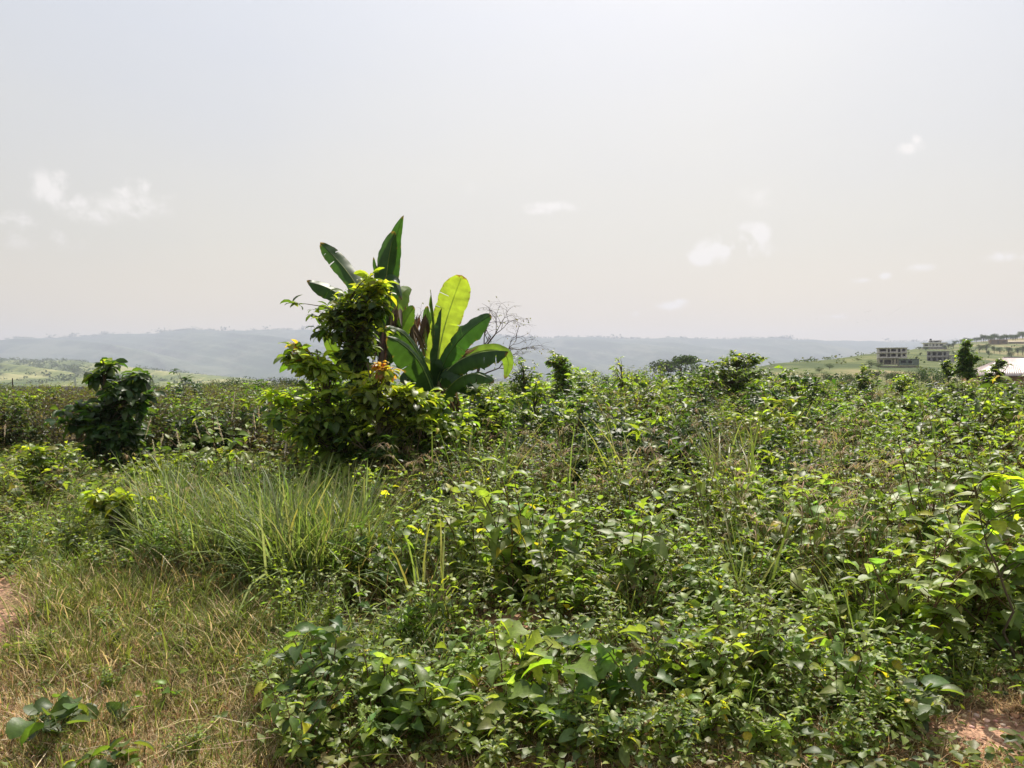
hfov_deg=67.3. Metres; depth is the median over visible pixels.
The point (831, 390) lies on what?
leafy bush
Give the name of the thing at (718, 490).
weed bush
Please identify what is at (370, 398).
broadleaf sapling
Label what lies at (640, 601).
weed bush
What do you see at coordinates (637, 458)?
weed bush
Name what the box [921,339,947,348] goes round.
white house
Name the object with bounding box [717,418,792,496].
leafy bush
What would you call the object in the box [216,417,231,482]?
seed head
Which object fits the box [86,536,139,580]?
weed bush
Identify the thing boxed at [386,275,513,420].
banana plant
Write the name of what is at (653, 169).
sky
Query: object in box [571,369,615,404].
leafy bush
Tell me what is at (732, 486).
weed bush
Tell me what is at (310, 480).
weed bush
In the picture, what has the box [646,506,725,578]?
weed bush
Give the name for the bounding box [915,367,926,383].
tree
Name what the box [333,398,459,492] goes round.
leafy bush
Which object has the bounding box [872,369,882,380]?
tree
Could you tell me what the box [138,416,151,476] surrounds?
seed head
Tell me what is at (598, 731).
weed bush
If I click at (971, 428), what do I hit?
weed bush
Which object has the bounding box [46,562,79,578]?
weed bush
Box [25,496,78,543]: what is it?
weed bush
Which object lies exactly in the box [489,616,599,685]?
leafy plant
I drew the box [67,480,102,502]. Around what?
weed bush
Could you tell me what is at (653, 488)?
weed bush
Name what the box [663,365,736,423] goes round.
leafy bush
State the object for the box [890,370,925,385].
tree
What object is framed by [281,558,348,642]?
weed bush
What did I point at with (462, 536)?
weed bush
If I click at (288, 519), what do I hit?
long grass
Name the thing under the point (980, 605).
weed bush
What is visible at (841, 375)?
tree
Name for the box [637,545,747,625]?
weed bush
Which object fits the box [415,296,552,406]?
bare tree
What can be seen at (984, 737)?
gravel
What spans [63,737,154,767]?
leafy plant
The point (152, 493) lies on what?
weed bush
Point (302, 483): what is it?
weed bush
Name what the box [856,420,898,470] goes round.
weed bush
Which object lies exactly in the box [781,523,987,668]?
weed bush
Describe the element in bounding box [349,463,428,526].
weed bush
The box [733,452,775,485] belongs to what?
weed bush
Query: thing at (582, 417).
leafy bush
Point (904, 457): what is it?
weed bush
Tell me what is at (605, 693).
weed bush
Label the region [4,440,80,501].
leafy shrub
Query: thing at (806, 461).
weed bush
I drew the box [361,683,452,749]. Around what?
leafy plant
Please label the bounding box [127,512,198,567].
weed bush
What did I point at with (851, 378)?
tree
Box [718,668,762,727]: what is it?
weed bush
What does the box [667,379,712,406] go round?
leafy bush
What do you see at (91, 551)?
weed bush
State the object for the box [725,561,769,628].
weed bush
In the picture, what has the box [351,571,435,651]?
weed bush
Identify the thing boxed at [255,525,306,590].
weed bush
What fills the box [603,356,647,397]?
leafy shrub
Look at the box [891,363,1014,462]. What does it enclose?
weed bush
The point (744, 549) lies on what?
weed bush
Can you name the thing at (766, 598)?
weed bush
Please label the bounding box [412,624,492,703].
weed bush
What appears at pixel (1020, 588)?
weed bush
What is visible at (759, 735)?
weed bush
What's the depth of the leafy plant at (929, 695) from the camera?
3.55 m
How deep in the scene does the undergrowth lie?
15.21 m
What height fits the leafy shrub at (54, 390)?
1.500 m
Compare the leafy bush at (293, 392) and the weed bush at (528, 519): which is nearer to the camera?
the weed bush at (528, 519)
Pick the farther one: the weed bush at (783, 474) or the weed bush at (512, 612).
the weed bush at (783, 474)
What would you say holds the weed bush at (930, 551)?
on the ground at (966, 731)
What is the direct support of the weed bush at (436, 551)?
on the ground at (966, 731)
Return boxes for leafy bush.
[0,397,51,449]
[149,386,171,432]
[154,406,222,449]
[164,368,214,403]
[185,398,241,449]
[212,395,247,445]
[235,380,292,432]
[239,379,296,453]
[251,387,319,453]
[290,421,355,472]
[313,373,347,391]
[331,380,352,402]
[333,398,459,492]
[405,394,483,451]
[449,399,517,462]
[450,385,491,412]
[469,381,502,400]
[501,412,566,453]
[505,386,600,433]
[505,394,627,493]
[525,373,560,408]
[536,373,619,421]
[549,367,594,396]
[549,389,605,466]
[568,365,600,384]
[568,384,592,407]
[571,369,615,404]
[575,380,618,410]
[575,386,607,412]
[581,407,680,482]
[602,399,648,435]
[615,389,686,413]
[622,403,718,495]
[626,377,668,397]
[630,408,685,471]
[657,366,678,386]
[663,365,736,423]
[664,394,740,467]
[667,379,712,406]
[668,400,730,431]
[696,384,724,408]
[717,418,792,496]
[725,383,763,426]
[727,396,832,464]
[738,375,814,415]
[744,365,854,432]
[757,368,793,392]
[758,430,840,501]
[759,396,840,445]
[761,376,805,394]
[801,377,825,396]
[814,377,849,402]
[816,384,846,407]
[817,390,869,416]
[822,443,915,508]
[825,395,907,451]
[836,378,877,399]
[857,380,900,418]
[861,388,972,434]
[884,431,970,475]
[926,376,995,417]
[931,395,1023,432]
[944,450,1020,503]
[957,384,995,406]
[973,382,1023,417]
[977,381,1009,399]
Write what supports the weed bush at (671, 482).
on the ground at (966, 731)
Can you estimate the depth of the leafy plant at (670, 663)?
3.94 m
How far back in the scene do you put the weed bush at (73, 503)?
8.11 m
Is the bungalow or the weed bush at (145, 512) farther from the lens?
the bungalow
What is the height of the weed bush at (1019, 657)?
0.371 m
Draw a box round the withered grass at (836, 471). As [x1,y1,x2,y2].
[0,376,1023,611]
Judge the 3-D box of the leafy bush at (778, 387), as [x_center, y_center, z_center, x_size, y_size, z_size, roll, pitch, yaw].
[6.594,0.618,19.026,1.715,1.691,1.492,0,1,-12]
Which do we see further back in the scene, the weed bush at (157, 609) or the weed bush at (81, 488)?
the weed bush at (81, 488)
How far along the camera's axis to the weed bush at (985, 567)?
4.82 m
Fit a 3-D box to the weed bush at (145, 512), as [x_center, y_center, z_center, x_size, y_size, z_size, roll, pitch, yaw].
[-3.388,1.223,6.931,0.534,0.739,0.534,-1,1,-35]
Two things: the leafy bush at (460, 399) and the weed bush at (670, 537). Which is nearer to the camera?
the weed bush at (670, 537)
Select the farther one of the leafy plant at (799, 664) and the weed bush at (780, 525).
the weed bush at (780, 525)
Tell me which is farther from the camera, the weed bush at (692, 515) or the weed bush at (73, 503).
the weed bush at (73, 503)
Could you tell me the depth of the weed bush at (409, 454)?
8.68 m
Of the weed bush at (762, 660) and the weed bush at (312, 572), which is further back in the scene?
the weed bush at (312, 572)
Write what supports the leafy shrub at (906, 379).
on the ground at (966, 731)
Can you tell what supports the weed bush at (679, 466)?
on the ground at (966, 731)
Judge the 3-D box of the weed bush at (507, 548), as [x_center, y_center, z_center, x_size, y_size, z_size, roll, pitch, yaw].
[0.036,1.159,5.849,1.088,1.299,1.367,0,1,-5]
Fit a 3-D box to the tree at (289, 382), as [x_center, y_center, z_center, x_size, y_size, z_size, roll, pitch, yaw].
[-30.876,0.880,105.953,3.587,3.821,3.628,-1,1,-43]
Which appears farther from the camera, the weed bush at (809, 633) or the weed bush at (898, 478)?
the weed bush at (898, 478)
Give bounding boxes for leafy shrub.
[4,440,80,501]
[10,389,51,438]
[41,384,64,405]
[77,485,156,551]
[445,416,475,460]
[458,385,534,456]
[498,380,575,447]
[499,356,539,409]
[544,350,574,400]
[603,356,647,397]
[692,350,787,405]
[852,363,885,389]
[869,373,921,404]
[920,397,1023,464]
[938,359,956,381]
[946,339,981,389]
[979,358,1008,388]
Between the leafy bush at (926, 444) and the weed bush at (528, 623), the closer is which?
the weed bush at (528, 623)
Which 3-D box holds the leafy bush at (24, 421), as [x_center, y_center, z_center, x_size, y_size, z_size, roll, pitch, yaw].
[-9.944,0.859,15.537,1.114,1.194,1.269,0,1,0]
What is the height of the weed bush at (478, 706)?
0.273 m
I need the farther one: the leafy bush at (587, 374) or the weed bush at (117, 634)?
the leafy bush at (587, 374)
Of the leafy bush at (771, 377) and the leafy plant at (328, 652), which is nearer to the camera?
the leafy plant at (328, 652)
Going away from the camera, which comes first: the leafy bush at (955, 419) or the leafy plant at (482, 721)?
the leafy plant at (482, 721)
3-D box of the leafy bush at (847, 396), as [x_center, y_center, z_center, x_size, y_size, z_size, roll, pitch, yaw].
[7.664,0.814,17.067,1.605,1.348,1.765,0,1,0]
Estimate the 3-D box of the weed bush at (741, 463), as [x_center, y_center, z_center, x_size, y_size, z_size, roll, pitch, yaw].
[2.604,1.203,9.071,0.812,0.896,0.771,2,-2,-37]
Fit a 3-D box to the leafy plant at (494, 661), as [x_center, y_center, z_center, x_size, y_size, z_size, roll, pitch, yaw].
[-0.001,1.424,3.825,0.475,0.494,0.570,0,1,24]
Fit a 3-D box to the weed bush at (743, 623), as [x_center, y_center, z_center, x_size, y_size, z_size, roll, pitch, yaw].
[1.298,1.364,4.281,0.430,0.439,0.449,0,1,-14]
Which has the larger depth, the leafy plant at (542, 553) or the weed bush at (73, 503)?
the weed bush at (73, 503)
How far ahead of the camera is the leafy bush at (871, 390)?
19.43 m
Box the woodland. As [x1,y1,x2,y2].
[0,325,988,370]
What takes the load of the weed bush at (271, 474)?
on the ground at (966, 731)
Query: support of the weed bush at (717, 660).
on the ground at (966, 731)
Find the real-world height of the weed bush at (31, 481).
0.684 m
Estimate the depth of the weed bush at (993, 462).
7.81 m
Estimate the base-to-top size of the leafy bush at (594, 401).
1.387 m
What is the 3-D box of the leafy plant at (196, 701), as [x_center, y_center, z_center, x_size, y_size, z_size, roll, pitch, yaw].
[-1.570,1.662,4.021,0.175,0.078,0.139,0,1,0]
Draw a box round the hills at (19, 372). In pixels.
[0,360,276,387]
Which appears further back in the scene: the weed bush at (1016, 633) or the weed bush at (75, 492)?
the weed bush at (75, 492)
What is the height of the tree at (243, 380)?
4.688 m
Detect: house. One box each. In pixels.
[876,347,918,367]
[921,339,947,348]
[926,351,955,361]
[988,339,1007,343]
[1008,341,1023,343]
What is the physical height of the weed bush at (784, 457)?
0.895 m
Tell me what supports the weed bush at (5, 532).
on the ground at (966, 731)
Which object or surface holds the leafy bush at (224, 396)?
on the ground at (966, 731)
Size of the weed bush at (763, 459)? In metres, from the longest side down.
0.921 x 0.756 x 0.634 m
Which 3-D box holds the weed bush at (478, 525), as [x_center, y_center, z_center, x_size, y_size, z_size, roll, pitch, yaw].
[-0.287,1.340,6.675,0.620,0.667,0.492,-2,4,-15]
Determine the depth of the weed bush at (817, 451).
9.87 m
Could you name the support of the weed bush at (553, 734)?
on the ground at (966, 731)
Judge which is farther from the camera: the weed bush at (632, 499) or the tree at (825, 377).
the tree at (825, 377)
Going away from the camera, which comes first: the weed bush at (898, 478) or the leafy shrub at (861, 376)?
the weed bush at (898, 478)
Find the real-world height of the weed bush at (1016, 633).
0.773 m
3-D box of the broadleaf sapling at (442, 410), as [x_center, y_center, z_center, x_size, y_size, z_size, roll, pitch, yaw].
[-0.981,0.879,9.553,1.100,1.705,1.354,-1,1,-36]
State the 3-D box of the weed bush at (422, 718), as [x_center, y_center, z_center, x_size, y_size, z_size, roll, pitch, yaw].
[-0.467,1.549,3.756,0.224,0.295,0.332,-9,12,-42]
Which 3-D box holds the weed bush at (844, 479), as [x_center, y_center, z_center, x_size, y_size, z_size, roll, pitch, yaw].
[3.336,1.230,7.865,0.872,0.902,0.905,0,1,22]
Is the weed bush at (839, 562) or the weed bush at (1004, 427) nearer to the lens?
the weed bush at (839, 562)
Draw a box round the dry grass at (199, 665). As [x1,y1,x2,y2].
[0,525,1023,767]
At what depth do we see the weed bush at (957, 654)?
4.18 m
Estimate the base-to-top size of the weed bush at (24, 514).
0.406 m
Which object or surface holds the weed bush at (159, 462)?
on the ground at (966, 731)
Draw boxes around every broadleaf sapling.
[44,357,170,470]
[254,339,372,497]
[280,267,402,464]
[328,360,437,498]
[403,387,479,486]
[944,466,1023,673]
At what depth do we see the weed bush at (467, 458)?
9.82 m
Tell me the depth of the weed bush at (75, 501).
8.68 m
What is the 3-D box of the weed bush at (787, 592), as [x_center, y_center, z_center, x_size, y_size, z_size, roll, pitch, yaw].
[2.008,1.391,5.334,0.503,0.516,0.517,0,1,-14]
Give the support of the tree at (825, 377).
on the hillside
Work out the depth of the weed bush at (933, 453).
7.32 m
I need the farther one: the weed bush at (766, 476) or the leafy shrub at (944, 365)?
the leafy shrub at (944, 365)
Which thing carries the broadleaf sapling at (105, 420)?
on the ground at (966, 731)
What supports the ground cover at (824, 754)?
on the ground at (966, 731)
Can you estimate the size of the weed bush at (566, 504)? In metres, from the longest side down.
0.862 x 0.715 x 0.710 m
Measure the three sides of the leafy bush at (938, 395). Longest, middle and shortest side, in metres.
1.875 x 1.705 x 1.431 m
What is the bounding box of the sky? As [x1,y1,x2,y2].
[0,0,1023,341]
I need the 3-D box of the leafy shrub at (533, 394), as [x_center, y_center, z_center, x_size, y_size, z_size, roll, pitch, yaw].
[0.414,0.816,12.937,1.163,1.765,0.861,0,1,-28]
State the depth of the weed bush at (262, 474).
9.89 m
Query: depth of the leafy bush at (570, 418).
9.26 m
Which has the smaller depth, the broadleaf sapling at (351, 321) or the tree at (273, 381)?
the broadleaf sapling at (351, 321)
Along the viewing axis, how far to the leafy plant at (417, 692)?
3.65 m
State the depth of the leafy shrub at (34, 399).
18.86 m
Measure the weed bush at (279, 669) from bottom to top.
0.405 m
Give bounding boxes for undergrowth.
[0,359,1023,496]
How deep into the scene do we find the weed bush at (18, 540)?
6.67 m
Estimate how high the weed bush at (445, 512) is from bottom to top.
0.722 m
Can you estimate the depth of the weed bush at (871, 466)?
8.59 m
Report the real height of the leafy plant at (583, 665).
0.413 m
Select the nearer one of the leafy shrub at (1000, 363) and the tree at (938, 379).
the leafy shrub at (1000, 363)
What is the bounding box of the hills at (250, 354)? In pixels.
[0,329,980,378]
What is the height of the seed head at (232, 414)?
1.435 m
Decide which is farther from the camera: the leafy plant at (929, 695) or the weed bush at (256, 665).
the weed bush at (256, 665)
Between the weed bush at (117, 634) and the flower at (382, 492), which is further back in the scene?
the flower at (382, 492)
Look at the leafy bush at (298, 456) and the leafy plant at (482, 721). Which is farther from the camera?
the leafy bush at (298, 456)
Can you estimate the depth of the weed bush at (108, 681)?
4.12 m
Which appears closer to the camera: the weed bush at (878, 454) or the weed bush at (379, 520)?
the weed bush at (379, 520)
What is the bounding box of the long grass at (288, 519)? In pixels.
[0,383,1023,767]
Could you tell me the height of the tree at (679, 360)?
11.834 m
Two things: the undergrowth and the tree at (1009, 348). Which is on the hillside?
the tree at (1009, 348)
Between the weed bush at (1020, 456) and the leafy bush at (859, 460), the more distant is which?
the leafy bush at (859, 460)
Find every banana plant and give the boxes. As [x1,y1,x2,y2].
[307,215,426,391]
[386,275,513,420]
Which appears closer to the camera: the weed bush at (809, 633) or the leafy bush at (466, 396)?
the weed bush at (809, 633)
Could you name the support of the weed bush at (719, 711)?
on the ground at (966, 731)
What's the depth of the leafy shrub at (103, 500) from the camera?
6.83 m
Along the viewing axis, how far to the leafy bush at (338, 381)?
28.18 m
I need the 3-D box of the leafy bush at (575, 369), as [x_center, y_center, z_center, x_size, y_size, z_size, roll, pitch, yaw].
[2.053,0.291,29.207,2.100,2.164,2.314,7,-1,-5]
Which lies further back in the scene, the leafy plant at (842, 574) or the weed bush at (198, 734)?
the leafy plant at (842, 574)
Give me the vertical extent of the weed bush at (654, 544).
0.973 m
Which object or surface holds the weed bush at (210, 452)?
on the ground at (966, 731)
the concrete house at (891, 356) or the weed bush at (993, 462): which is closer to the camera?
the weed bush at (993, 462)
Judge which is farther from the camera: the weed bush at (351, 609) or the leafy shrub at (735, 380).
the leafy shrub at (735, 380)
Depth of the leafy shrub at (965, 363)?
33.87 m
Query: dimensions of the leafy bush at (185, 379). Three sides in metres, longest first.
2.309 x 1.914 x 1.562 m
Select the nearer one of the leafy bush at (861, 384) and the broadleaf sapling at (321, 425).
the broadleaf sapling at (321, 425)
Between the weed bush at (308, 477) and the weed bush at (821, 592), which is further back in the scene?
the weed bush at (308, 477)
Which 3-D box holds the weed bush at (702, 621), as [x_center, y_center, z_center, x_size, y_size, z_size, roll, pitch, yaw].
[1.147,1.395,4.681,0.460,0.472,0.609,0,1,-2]
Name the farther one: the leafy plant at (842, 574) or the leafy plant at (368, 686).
the leafy plant at (842, 574)
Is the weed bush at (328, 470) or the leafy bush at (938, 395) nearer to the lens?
the weed bush at (328, 470)
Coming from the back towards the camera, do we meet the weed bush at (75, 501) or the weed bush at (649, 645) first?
the weed bush at (75, 501)
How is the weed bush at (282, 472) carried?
on the ground at (966, 731)
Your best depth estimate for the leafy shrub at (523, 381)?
18.97 m
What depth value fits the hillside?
294.66 m
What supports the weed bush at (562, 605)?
on the ground at (966, 731)
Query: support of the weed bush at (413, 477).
on the ground at (966, 731)
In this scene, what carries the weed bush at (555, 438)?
on the ground at (966, 731)
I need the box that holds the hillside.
[732,338,1023,395]
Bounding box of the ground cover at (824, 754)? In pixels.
[0,440,1023,767]
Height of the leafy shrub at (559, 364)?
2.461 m
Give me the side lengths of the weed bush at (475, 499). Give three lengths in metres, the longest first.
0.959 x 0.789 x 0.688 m
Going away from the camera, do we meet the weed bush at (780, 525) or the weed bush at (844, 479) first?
the weed bush at (780, 525)
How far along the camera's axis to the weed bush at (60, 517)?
7.68 m
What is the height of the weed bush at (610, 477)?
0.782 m
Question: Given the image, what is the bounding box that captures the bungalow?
[958,357,1023,387]
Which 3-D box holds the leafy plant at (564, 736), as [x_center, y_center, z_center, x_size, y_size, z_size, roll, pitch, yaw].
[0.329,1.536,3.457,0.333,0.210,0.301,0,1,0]
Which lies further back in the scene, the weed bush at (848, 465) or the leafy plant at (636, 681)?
the weed bush at (848, 465)
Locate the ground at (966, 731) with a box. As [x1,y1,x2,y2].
[0,379,1023,767]
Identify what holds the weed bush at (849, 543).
on the ground at (966, 731)
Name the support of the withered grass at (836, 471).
on the ground at (966, 731)
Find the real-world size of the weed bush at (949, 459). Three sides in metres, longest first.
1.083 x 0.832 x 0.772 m
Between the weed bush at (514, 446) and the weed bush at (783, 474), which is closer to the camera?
the weed bush at (783, 474)
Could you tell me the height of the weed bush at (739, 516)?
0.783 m
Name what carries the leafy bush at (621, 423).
on the ground at (966, 731)
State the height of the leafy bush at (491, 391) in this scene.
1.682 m
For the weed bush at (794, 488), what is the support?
on the ground at (966, 731)
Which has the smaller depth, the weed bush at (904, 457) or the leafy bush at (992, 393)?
the weed bush at (904, 457)
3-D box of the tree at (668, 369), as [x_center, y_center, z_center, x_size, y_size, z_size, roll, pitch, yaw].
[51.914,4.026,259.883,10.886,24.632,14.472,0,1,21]
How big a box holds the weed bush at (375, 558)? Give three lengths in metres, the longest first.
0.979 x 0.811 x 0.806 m
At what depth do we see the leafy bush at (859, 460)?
9.07 m
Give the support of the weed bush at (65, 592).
on the ground at (966, 731)
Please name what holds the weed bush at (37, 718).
on the ground at (966, 731)
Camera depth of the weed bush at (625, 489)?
7.55 m
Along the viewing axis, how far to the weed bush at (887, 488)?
7.58 m
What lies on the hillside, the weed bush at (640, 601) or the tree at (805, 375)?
the tree at (805, 375)
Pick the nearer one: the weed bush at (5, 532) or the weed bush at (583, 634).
the weed bush at (583, 634)
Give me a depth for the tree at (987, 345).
429.70 m
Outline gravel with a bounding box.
[0,579,1023,761]
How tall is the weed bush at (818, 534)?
1.009 m
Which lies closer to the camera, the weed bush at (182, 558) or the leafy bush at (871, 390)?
the weed bush at (182, 558)
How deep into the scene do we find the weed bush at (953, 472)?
6.52 m
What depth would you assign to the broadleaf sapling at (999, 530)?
4.29 m
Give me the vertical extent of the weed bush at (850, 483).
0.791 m
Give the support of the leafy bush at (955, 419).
on the ground at (966, 731)
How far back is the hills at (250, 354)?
4208.61 m
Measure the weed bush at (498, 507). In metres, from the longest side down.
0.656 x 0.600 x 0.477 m
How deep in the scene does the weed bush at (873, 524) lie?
5.24 m
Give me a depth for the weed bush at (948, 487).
5.19 m
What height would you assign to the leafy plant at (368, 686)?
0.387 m
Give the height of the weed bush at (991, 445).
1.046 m
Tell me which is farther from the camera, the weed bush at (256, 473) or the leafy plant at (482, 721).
the weed bush at (256, 473)
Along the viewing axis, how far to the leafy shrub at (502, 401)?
11.19 m
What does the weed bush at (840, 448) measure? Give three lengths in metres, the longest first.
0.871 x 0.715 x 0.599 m
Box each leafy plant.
[5,691,98,746]
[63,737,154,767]
[106,690,142,725]
[152,668,187,710]
[193,692,227,710]
[260,615,368,699]
[349,637,427,717]
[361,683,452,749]
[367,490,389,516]
[378,639,474,721]
[434,686,528,752]
[473,619,566,716]
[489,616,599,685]
[495,669,610,740]
[521,529,579,616]
[521,633,643,709]
[539,566,566,609]
[549,693,626,747]
[571,618,679,709]
[576,710,640,767]
[624,688,701,745]
[628,620,732,702]
[657,636,767,702]
[699,614,826,679]
[827,569,862,608]
[876,674,964,734]
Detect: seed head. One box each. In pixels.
[2,424,6,484]
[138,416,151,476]
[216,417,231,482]
[229,390,235,449]
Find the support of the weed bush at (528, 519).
on the ground at (966, 731)
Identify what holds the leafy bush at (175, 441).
on the ground at (966, 731)
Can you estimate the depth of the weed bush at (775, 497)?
6.99 m
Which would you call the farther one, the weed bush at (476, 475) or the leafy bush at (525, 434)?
the leafy bush at (525, 434)
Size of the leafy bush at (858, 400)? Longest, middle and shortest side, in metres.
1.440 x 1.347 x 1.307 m
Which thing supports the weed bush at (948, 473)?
on the ground at (966, 731)
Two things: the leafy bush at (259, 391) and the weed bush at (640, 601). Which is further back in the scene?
the leafy bush at (259, 391)
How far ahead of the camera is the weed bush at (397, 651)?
4.03 m
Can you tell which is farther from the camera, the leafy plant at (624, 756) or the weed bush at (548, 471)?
the weed bush at (548, 471)
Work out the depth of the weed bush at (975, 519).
5.62 m
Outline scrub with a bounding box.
[0,344,1016,385]
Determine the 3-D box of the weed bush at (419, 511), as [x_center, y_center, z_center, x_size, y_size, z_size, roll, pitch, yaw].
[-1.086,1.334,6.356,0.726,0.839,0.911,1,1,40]
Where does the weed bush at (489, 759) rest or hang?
on the ground at (966, 731)
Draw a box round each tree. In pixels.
[150,382,164,390]
[186,381,208,390]
[210,379,232,391]
[224,376,264,388]
[265,377,296,387]
[276,377,299,387]
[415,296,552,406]
[648,359,680,376]
[671,354,697,372]
[682,360,714,378]
[787,372,817,384]
[820,372,850,385]
[821,371,832,386]
[841,372,864,384]
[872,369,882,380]
[885,370,902,381]
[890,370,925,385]
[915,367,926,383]
[915,367,958,385]
[975,344,984,352]
[982,343,991,350]
[1004,347,1012,354]
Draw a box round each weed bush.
[0,455,78,523]
[0,500,42,545]
[0,502,18,518]
[0,508,19,551]
[4,462,65,506]
[6,514,52,558]
[7,499,39,531]
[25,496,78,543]
[25,625,60,656]
[25,702,51,721]
[33,496,101,551]
[34,510,92,561]
[46,506,75,530]
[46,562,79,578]
[49,585,74,596]
[55,482,99,528]
[56,481,84,509]
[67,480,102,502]
[67,490,85,513]
[68,530,117,567]
[81,452,148,492]
[83,599,122,631]
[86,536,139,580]
[97,655,133,693]
[100,619,125,645]
[107,479,170,536]
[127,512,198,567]
[129,477,164,513]
[133,442,191,491]
[144,445,202,487]
[144,590,170,624]
[158,721,208,762]
[163,534,210,580]
[165,403,279,497]
[174,445,225,502]
[175,579,194,603]
[178,630,201,651]
[179,498,235,527]
[188,473,225,506]
[207,453,279,508]
[210,477,253,515]
[211,506,252,549]
[218,610,246,636]
[226,602,251,614]
[238,459,277,493]
[243,455,291,497]
[243,552,310,629]
[243,625,309,702]
[244,657,361,767]
[248,653,272,677]
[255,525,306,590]
[258,447,307,492]
[269,468,329,500]
[278,559,318,609]
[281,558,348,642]
[287,660,360,730]
[292,468,330,497]
[293,457,333,492]
[304,450,360,502]
[321,462,370,493]
[322,593,366,625]
[325,489,431,600]
[329,615,396,660]
[330,546,380,607]
[335,458,372,500]
[336,493,430,562]
[338,635,428,703]
[340,692,408,763]
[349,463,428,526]
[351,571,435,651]
[352,458,406,510]
[352,460,421,507]
[353,506,391,540]
[373,443,442,494]
[377,476,434,557]
[385,459,445,522]
[387,488,458,578]
[389,666,445,725]
[396,562,497,644]
[399,418,483,508]
[410,600,431,626]
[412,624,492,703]
[415,433,478,486]
[416,482,458,534]
[423,482,470,557]
[427,481,541,594]
[437,471,509,551]
[438,529,521,610]
[439,449,500,523]
[445,427,505,512]
[445,500,504,552]
[448,456,595,603]
[448,599,509,657]
[450,691,502,755]
[454,446,502,477]
[466,619,549,692]
[466,709,526,767]
[468,442,535,499]
[474,491,531,561]
[476,434,529,501]
[483,464,549,535]
[492,460,582,525]
[494,491,555,561]
[495,576,569,644]
[499,433,577,513]
[515,453,566,519]
[516,488,604,579]
[526,448,602,504]
[526,600,601,664]
[528,681,593,754]
[529,490,614,552]
[531,435,586,483]
[539,578,569,614]
[540,538,637,623]
[542,535,608,606]
[543,504,604,559]
[547,476,609,537]
[554,476,699,608]
[557,468,612,515]
[570,448,630,528]
[574,438,652,498]
[575,686,650,759]
[579,589,644,652]
[579,641,629,708]
[591,483,655,556]
[596,456,636,503]
[597,455,668,528]
[601,496,664,571]
[603,456,654,527]
[611,441,722,533]
[614,445,678,498]
[619,553,680,618]
[628,513,729,612]
[635,603,709,672]
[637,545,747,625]
[640,691,708,759]
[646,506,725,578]
[648,449,711,502]
[652,480,731,548]
[659,602,758,704]
[659,677,749,746]
[662,572,740,648]
[666,452,700,506]
[670,479,721,529]
[679,495,730,563]
[681,461,803,550]
[685,467,761,513]
[685,584,811,693]
[688,496,799,585]
[696,461,743,518]
[701,527,773,604]
[703,593,780,660]
[706,475,840,565]
[710,449,763,490]
[711,473,766,542]
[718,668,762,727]
[720,456,835,524]
[722,450,798,512]
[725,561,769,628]
[730,470,851,589]
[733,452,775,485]
[735,698,811,758]
[736,442,776,479]
[741,577,833,647]
[745,474,792,532]
[753,530,821,601]
[757,655,830,726]
[763,440,799,470]
[769,462,825,507]
[770,547,836,620]
[772,444,815,494]
[772,588,853,664]
[772,615,888,723]
[774,423,836,466]
[774,453,837,486]
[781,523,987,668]
[784,476,950,603]
[786,471,951,552]
[792,508,881,568]
[796,523,877,593]
[796,566,886,649]
[802,479,915,610]
[803,462,868,508]
[813,438,865,467]
[821,690,896,757]
[822,449,895,532]
[825,442,902,509]
[827,465,873,501]
[829,470,894,543]
[832,451,872,492]
[845,483,1022,612]
[847,430,953,507]
[849,457,960,533]
[852,427,1023,554]
[855,657,950,738]
[856,414,916,472]
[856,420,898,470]
[857,612,939,682]
[858,429,956,487]
[861,474,923,542]
[863,630,952,699]
[865,417,1003,497]
[868,443,954,527]
[878,405,952,454]
[881,439,989,504]
[886,519,982,652]
[887,499,1023,646]
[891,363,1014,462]
[893,430,1011,529]
[913,428,975,473]
[914,509,1023,640]
[918,404,996,478]
[920,396,1023,535]
[920,447,1018,520]
[925,537,1023,670]
[927,410,1023,489]
[933,379,1023,462]
[934,428,1015,501]
[934,615,1008,676]
[953,500,1017,616]
[954,428,1023,465]
[958,478,1018,538]
[967,440,1022,472]
[978,427,1022,471]
[983,391,1023,470]
[1001,640,1023,705]
[1002,441,1023,497]
[1012,536,1023,611]
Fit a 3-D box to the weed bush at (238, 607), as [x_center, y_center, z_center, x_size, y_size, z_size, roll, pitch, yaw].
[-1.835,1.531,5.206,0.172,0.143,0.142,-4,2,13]
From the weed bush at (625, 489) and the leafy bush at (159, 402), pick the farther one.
the leafy bush at (159, 402)
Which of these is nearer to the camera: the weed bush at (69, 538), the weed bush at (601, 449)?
the weed bush at (69, 538)
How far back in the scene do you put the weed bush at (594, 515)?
6.48 m
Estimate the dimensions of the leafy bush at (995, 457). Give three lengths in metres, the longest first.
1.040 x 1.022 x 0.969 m
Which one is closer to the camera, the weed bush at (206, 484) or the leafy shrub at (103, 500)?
the leafy shrub at (103, 500)
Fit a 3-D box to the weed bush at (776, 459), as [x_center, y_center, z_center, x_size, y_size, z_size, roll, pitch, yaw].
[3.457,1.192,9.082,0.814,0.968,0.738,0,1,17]
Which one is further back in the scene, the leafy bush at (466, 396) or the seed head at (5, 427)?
the leafy bush at (466, 396)
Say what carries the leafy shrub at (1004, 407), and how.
on the ground at (966, 731)
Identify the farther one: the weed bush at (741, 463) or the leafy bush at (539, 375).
the leafy bush at (539, 375)
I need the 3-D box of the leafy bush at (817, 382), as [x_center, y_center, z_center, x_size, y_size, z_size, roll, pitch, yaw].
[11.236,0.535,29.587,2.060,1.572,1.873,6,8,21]
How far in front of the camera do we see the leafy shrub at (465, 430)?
10.78 m

